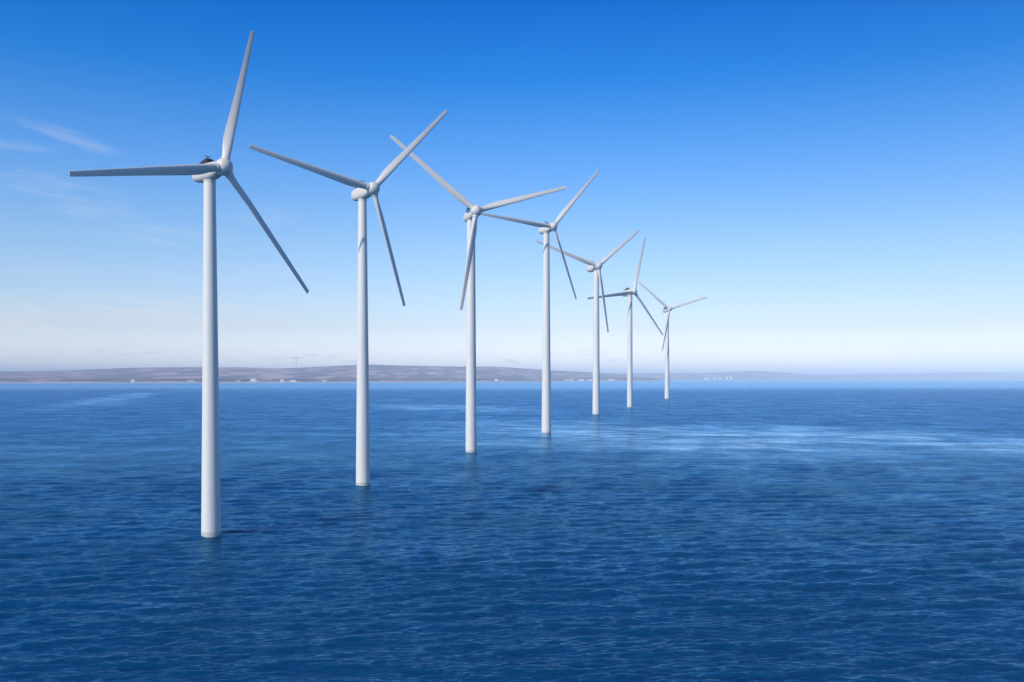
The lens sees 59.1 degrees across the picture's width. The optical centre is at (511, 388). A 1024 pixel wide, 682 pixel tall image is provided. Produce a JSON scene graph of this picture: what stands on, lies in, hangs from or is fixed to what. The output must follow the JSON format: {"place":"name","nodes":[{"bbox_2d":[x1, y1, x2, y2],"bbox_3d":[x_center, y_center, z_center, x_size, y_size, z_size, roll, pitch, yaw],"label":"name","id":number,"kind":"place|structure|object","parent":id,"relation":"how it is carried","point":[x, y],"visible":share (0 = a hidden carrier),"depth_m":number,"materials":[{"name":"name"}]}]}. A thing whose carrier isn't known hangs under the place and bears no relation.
{"place":"outdoors","nodes":[
{"label":"outdoors","id":0,"kind":"place"},
{"bbox_2d":[0,365,664,382],"bbox_3d":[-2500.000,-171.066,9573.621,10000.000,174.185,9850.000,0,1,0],"label":"hills","id":1,"kind":"structure","parent":0,"point":[388,373],"depth_m":7668.73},
{"bbox_2d":[0,380,1023,681],"bbox_3d":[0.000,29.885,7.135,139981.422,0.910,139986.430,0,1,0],"label":"sea","id":2,"kind":"structure","parent":0,"point":[780,530],"depth_m":172.67,"materials":[{"name":"liquid"}]},
{"bbox_2d":[69,31,308,536],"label":"wind turbine","id":3,"kind":"object","parent":2,"relation":"in","point":[207,172],"visible":1,"depth_m":170.21,"materials":[{"name":"paint"}]},
{"bbox_2d":[249,109,447,485],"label":"wind turbine","id":4,"kind":"object","parent":2,"relation":"in","point":[362,192],"visible":1,"depth_m":250.79,"materials":[{"name":"paint"}]},
{"bbox_2d":[390,134,566,452],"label":"wind turbine","id":5,"kind":"object","parent":2,"relation":"in","point":[473,212],"visible":1,"depth_m":364.30,"materials":[{"name":"paint"}]},
{"bbox_2d":[481,170,598,432],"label":"wind turbine","id":6,"kind":"object","parent":2,"relation":"in","point":[545,228],"visible":0.98,"depth_m":490.03,"materials":[{"name":"paint"}]},
{"bbox_2d":[536,230,639,413],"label":"wind turbine","id":7,"kind":"object","parent":2,"relation":"in","point":[594,267],"visible":0.98,"depth_m":742.23,"materials":[{"name":"paint"}]},
{"bbox_2d":[587,238,662,406],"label":"wind turbine","id":8,"kind":"object","parent":2,"relation":"in","point":[628,292],"visible":0.98,"depth_m":921.55,"materials":[{"name":"paint"}]},
{"bbox_2d":[639,282,706,398],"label":"wind turbine","id":9,"kind":"object","parent":2,"relation":"in","point":[667,309],"visible":0.97,"depth_m":1296.06,"materials":[{"name":"paint"}]},
{"bbox_2d":[0,0,1023,374],"label":"sky","id":10,"kind":"structure","parent":0,"point":[840,183],"materials":[{"name":"blue"}]},
{"bbox_2d":[624,371,1023,379],"bbox_3d":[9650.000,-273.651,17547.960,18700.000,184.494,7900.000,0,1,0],"label":"hills","id":11,"kind":"structure","parent":0,"point":[753,375],"depth_m":17636.08,"materials":[{"name":"grey"}]}
]}

